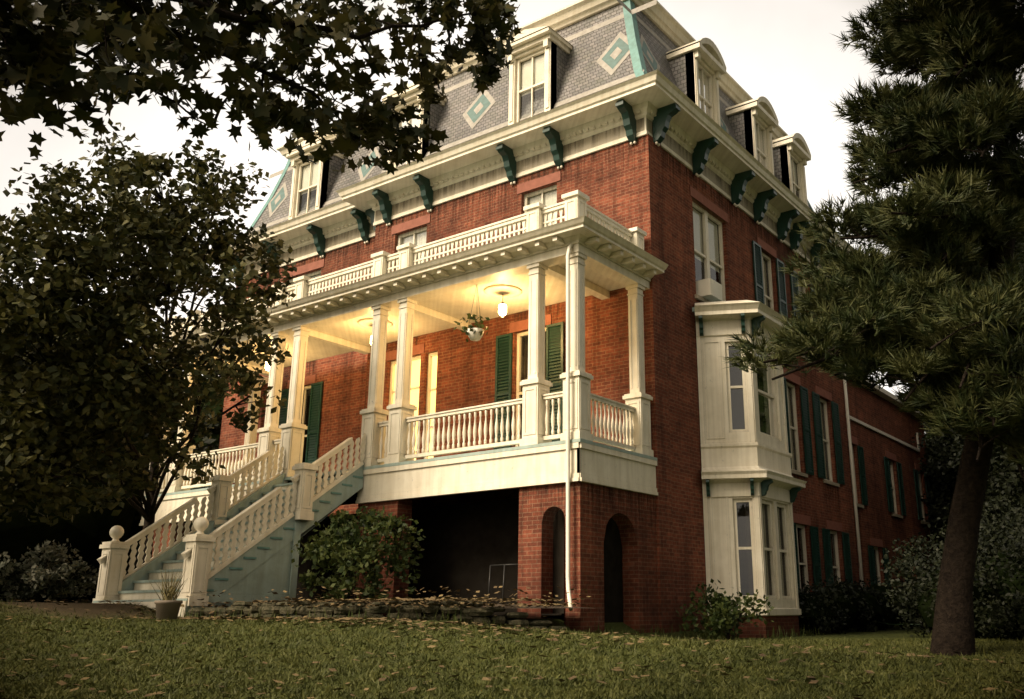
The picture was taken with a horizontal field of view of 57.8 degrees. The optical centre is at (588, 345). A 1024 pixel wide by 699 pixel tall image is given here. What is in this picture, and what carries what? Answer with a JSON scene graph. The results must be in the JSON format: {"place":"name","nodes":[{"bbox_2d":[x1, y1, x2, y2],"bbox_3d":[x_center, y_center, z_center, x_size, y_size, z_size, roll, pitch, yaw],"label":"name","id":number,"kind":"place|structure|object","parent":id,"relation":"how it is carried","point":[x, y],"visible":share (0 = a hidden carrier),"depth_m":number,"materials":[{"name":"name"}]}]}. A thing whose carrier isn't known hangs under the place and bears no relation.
{"place":"outdoors","nodes":[
{"label":"outdoors","id":0,"kind":"place"},
{"bbox_2d":[0,0,497,563],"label":"trees","id":1,"kind":"object","parent":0,"point":[59,293],"depth_m":16.46,"materials":[{"name":"green plant"}]},
{"bbox_2d":[0,0,524,174],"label":"trees","id":2,"kind":"object","parent":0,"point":[270,111],"visible":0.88,"depth_m":6.31,"materials":[{"name":"green plant"}]},
{"bbox_2d":[369,601,581,608],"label":"soil","id":3,"kind":"structure","parent":0,"point":[497,605],"depth_m":14.60,"materials":[{"name":"brown soil"}]},
{"bbox_2d":[187,600,566,631],"bbox_3d":[-3.112,4.369,14.351,6.936,0.764,1.874,0,-16,-1],"label":"stone edging","id":4,"kind":"object","parent":3,"relation":"on","point":[410,611],"visible":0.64,"depth_m":13.80,"materials":[{"name":"grey stone"}]},
{"bbox_2d":[0,599,987,698],"bbox_3d":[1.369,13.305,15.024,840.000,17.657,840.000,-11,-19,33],"label":"ground grass","id":5,"kind":"structure","parent":0,"point":[96,609],"depth_m":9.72,"materials":[{"name":"green plant"}]},
{"bbox_2d":[0,539,98,602],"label":"pale bushes","id":6,"kind":"object","parent":5,"relation":"on","point":[41,576],"visible":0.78,"depth_m":21.66,"materials":[{"name":"green plant"}]},
{"bbox_2d":[0,333,222,602],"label":"shrubs","id":7,"kind":"object","parent":5,"relation":"on","point":[50,590],"visible":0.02,"depth_m":21.86,"materials":[{"name":"green plant"}]},
{"bbox_2d":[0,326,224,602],"bbox_3d":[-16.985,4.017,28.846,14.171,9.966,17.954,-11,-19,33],"label":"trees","id":8,"kind":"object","parent":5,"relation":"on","point":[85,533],"visible":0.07,"depth_m":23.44,"materials":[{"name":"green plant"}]},
{"bbox_2d":[154,600,182,620],"bbox_3d":[-6.111,3.864,13.371,0.380,0.310,0.380,-11,-19,33],"label":"flower pot","id":9,"kind":"object","parent":5,"relation":"on","point":[165,609],"visible":0.8,"depth_m":13.25,"materials":[{"name":"beige ceramic"}]},
{"bbox_2d":[149,567,186,599],"bbox_3d":[-6.125,3.472,13.490,0.514,0.550,0.528,-11,-19,33],"label":"potted plant","id":10,"kind":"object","parent":9,"relation":"on","point":[169,593],"visible":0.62,"depth_m":13.44,"materials":[{"name":"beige plant"}]},
{"bbox_2d":[93,462,363,616],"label":"staircase","id":11,"kind":"structure","parent":5,"relation":"on","point":[263,573],"depth_m":17.14,"materials":[{"name":"blue paint"}]},
{"bbox_2d":[207,475,362,590],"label":"stair brackets","id":12,"kind":"object","parent":11,"relation":"on","point":[239,568],"visible":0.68,"depth_m":17.05,"materials":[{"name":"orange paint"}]},
{"bbox_2d":[92,433,365,616],"bbox_3d":[-6.854,3.404,18.016,3.050,3.692,3.855,-11,-19,33],"label":"stair railing","id":13,"kind":"object","parent":5,"relation":"on","point":[198,554],"visible":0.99,"depth_m":17.49,"materials":[{"name":"paint"}]},
{"bbox_2d":[139,190,667,525],"bbox_3d":[-5.018,1.116,21.483,14.490,5.520,3.550,-11,-19,33],"label":"porch","id":14,"kind":"object","parent":5,"relation":"on","point":[407,300],"visible":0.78,"depth_m":18.74,"materials":[{"name":"white wood"}]},
{"bbox_2d":[265,304,506,369],"bbox_3d":[-5.068,-0.102,21.773,8.020,0.240,0.170,-11,-19,33],"label":"porch light","id":15,"kind":"object","parent":14,"relation":"attached to","point":[502,309],"visible":0.52,"depth_m":19.59,"materials":[{"name":"white glass"}]},
{"bbox_2d":[145,438,656,497],"bbox_3d":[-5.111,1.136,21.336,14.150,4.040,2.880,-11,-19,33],"label":"porch floor edge","id":16,"kind":"object","parent":14,"relation":"attached to","point":[493,451],"visible":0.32,"depth_m":17.60,"materials":[{"name":"white wood"}]},
{"bbox_2d":[453,313,489,341],"bbox_3d":[-2.417,-0.394,18.568,0.652,0.650,0.894,-11,-19,33],"label":"hanging plant","id":17,"kind":"object","parent":14,"relation":"attached to","point":[472,317],"visible":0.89,"depth_m":18.59,"materials":[{"name":"green plant"}]},
{"bbox_2d":[152,285,658,632],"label":"foundation wall","id":18,"kind":"structure","parent":5,"relation":"on","point":[594,508],"depth_m":17.25,"materials":[{"name":"red brick"}]},
{"bbox_2d":[9,586,959,698],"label":"ground litter","id":19,"kind":"object","parent":5,"relation":"on","point":[483,599],"visible":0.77,"depth_m":12.14,"materials":[{"name":"brown plant"}]},
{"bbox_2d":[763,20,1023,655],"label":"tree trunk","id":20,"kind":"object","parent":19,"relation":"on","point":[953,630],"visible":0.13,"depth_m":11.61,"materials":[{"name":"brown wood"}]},
{"bbox_2d":[722,0,1023,464],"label":"pine foliage","id":21,"kind":"object","parent":20,"relation":"attached to","point":[958,288],"visible":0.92,"depth_m":10.96,"materials":[{"name":"green plant"}]},
{"bbox_2d":[180,604,870,637],"bbox_3d":[2.215,5.729,19.167,19.292,0.694,4.935,12,-21,-37],"label":"ground weed","id":22,"kind":"object","parent":5,"relation":"on","point":[656,627],"visible":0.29,"depth_m":15.66,"materials":[{"name":"green plant"}]},
{"bbox_2d":[207,0,852,592],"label":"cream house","id":23,"kind":"structure","parent":5,"relation":"on","point":[587,124],"depth_m":23.23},
{"bbox_2d":[393,356,437,459],"bbox_3d":[-4.503,1.879,22.722,2.280,3.200,0.001,-11,-19,33],"label":"lit window","id":24,"kind":"structure","parent":23,"relation":"in","point":[415,382],"depth_m":22.64,"materials":[{"name":"yellow glass"}]},
{"bbox_2d":[249,0,808,233],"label":"roof trim","id":25,"kind":"structure","parent":23,"relation":"attached to","point":[616,52],"depth_m":23.18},
{"bbox_2d":[253,4,811,230],"bbox_3d":[-1.770,-4.624,29.735,16.260,3.470,12.560,-11,-19,33],"label":"mansard roof","id":26,"kind":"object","parent":23,"relation":"on","point":[580,69],"visible":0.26,"depth_m":23.66,"materials":[{"name":"grey tile"}]},
{"bbox_2d":[271,38,726,211],"bbox_3d":[-1.550,-5.805,25.662,17.284,1.037,8.447,0,-16,-1],"label":"diamond roof ornament","id":27,"kind":"object","parent":26,"relation":"attached to","point":[608,59],"visible":0.6,"depth_m":23.98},
{"bbox_2d":[245,0,813,232],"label":"roof trim","id":28,"kind":"structure","parent":26,"relation":"attached to","point":[635,47],"depth_m":21.98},
{"bbox_2d":[291,54,801,301],"bbox_3d":[-1.308,-3.329,24.755,15.354,6.315,6.204,-1,-16,1],"label":"house shade","id":29,"kind":"object","parent":23,"relation":"in","point":[709,289],"visible":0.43,"depth_m":22.68,"materials":[{"name":"white fabric"}]},
{"bbox_2d":[290,53,836,592],"bbox_3d":[-0.937,0.140,24.166,16.407,13.460,7.915,0,-16,-2],"label":"window glass","id":30,"kind":"object","parent":23,"relation":"in","point":[714,275],"visible":0.04,"depth_m":24.61,"materials":[{"name":"black glass"}]},
{"bbox_2d":[694,300,806,615],"bbox_3d":[3.823,2.503,20.619,1.490,6.820,3.545,-11,-19,33],"label":"bay window","id":31,"kind":"structure","parent":23,"relation":"attached to","point":[734,462],"depth_m":19.99,"materials":[{"name":"white wood"}]},
{"bbox_2d":[699,313,800,502],"bbox_3d":[3.817,1.532,20.901,1.308,3.958,3.315,-11,-19,33],"label":"bracket","id":32,"kind":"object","parent":31,"relation":"attached to","point":[765,484],"depth_m":20.38,"materials":[{"name":"wood"}]},
{"bbox_2d":[728,346,786,595],"bbox_3d":[3.745,2.812,20.585,0.522,5.530,1.963,-11,-19,33],"label":"window glass","id":33,"kind":"object","parent":31,"relation":"attached to","point":[743,524],"visible":0.12,"depth_m":19.88,"materials":[{"name":"grey glass"}]},
{"bbox_2d":[756,353,774,436],"bbox_3d":[3.797,2.801,20.551,0.416,5.530,1.981,-11,-19,33],"label":"bay window glass","id":34,"kind":"object","parent":31,"relation":"attached to","point":[766,411],"visible":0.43,"depth_m":20.97,"materials":[{"name":"grey glass"}]},
{"bbox_2d":[762,505,783,595],"bbox_3d":[3.899,2.803,20.478,0.030,5.425,1.280,-11,-19,33],"label":"bay window curtain","id":35,"kind":"object","parent":31,"relation":"attached to","point":[765,545],"visible":0.1,"depth_m":20.06,"materials":[{"name":"white fabric"}]},
{"bbox_2d":[763,260,826,478],"bbox_3d":[5.634,0.737,25.731,0.030,5.745,4.350,-11,-19,33],"label":"house curtain","id":36,"kind":"object","parent":23,"relation":"hanging from","point":[789,393],"visible":0.09,"depth_m":25.26,"materials":[{"name":"fabric"}]},
{"bbox_2d":[857,582,919,624],"bbox_3d":[7.932,6.954,24.947,0.368,1.166,2.730,4,-17,-15],"label":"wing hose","id":37,"kind":"object","parent":23,"relation":"attached to","point":[894,624],"visible":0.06,"depth_m":24.25,"materials":[{"name":"green rubber"}]},
{"bbox_2d":[291,505,774,639],"bbox_3d":[-0.788,4.236,16.847,9.095,2.564,2.490,3,-16,-10],"label":"bush","id":38,"kind":"object","parent":5,"relation":"on","point":[345,552],"visible":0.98,"depth_m":16.23,"materials":[{"name":"green plant"}]},
{"bbox_2d":[332,543,923,639],"bbox_3d":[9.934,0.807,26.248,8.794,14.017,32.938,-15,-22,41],"label":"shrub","id":39,"kind":"object","parent":5,"relation":"on","point":[727,637],"visible":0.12,"depth_m":17.54,"materials":[{"name":"green plant"}]},
{"bbox_2d":[710,616,799,637],"bbox_3d":[3.584,6.243,19.720,1.250,0.900,2.750,-11,-19,33],"label":"bay window foundation","id":40,"kind":"object","parent":5,"relation":"on","point":[751,630],"visible":0.14,"depth_m":18.90,"materials":[{"name":"red brick"}]},
{"bbox_2d":[843,379,936,590],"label":"wing","id":41,"kind":"structure","parent":5,"relation":"on","point":[877,519],"depth_m":31.14,"materials":[{"name":"red brick"}]},
{"bbox_2d":[848,447,893,583],"bbox_3d":[9.902,6.401,31.600,0.860,5.550,9.150,-11,-19,33],"label":"wing room","id":42,"kind":"object","parent":41,"relation":"attached to","point":[893,506],"visible":0.02,"depth_m":30.00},
{"bbox_2d":[847,434,924,547],"bbox_3d":[10.400,5.298,31.558,0.045,3.340,8.790,-11,-19,33],"label":"window lintel","id":43,"kind":"structure","parent":41,"relation":"attached to","point":[875,541],"depth_m":29.72,"materials":[{"name":"brown stone"}]},
{"bbox_2d":[848,444,924,584],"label":"window shutters","id":44,"kind":"object","parent":41,"relation":"attached to","point":[895,512],"visible":0.09,"depth_m":32.23,"materials":[{"name":"green wood"}]},
{"bbox_2d":[853,502,930,524],"bbox_3d":[10.378,7.263,31.012,0.200,3.140,8.710,-11,-19,33],"label":"window sill","id":45,"kind":"structure","parent":41,"relation":"attached to","point":[893,514],"depth_m":31.45,"materials":[{"name":"brown stone"}]},
{"bbox_2d":[857,445,932,588],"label":"shutters","id":46,"kind":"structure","parent":41,"relation":"attached to","point":[871,556],"depth_m":31.25,"materials":[{"name":"green wood"}]},
{"bbox_2d":[798,188,1023,638],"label":"shrubs","id":47,"kind":"object","parent":5,"relation":"on","point":[1007,522],"visible":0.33,"depth_m":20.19,"materials":[{"name":"green plant"}]},
{"bbox_2d":[0,0,1023,394],"label":"sky","id":48,"kind":"structure","parent":0,"point":[784,52],"materials":[{"name":"white"}]},
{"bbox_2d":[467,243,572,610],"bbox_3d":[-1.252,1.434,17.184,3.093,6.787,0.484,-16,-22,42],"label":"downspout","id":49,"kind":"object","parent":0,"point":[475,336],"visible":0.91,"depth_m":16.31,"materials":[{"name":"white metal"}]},
{"bbox_2d":[216,68,859,632],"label":"brick wall","id":50,"kind":"structure","parent":0,"point":[644,182],"depth_m":21.09,"materials":[{"name":"red brick"}]},
{"bbox_2d":[280,171,842,531],"bbox_3d":[-0.840,0.649,23.553,16.443,7.840,7.137,0,-16,-3],"label":"window lintel","id":51,"kind":"structure","parent":50,"relation":"attached to","point":[695,194],"depth_m":23.69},
{"bbox_2d":[695,294,839,486],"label":"house sill","id":52,"kind":"structure","parent":50,"relation":"attached to","point":[702,299],"depth_m":24.31,"materials":[{"name":"grey stone"}]},
{"bbox_2d":[233,99,852,591],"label":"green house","id":53,"kind":"structure","parent":0,"point":[555,331],"depth_m":24.31,"materials":[{"name":"green wood"}]},
{"bbox_2d":[304,152,837,488],"bbox_3d":[-1.460,1.956,23.129,18.958,11.800,9.418,0,-16,-1],"label":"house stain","id":54,"kind":"object","parent":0,"point":[532,173],"visible":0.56,"depth_m":23.57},
{"bbox_2d":[843,374,923,590],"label":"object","id":55,"kind":"object","parent":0,"point":[885,394],"visible":0.4,"depth_m":28.21,"materials":[{"name":"white metal"}]}
]}

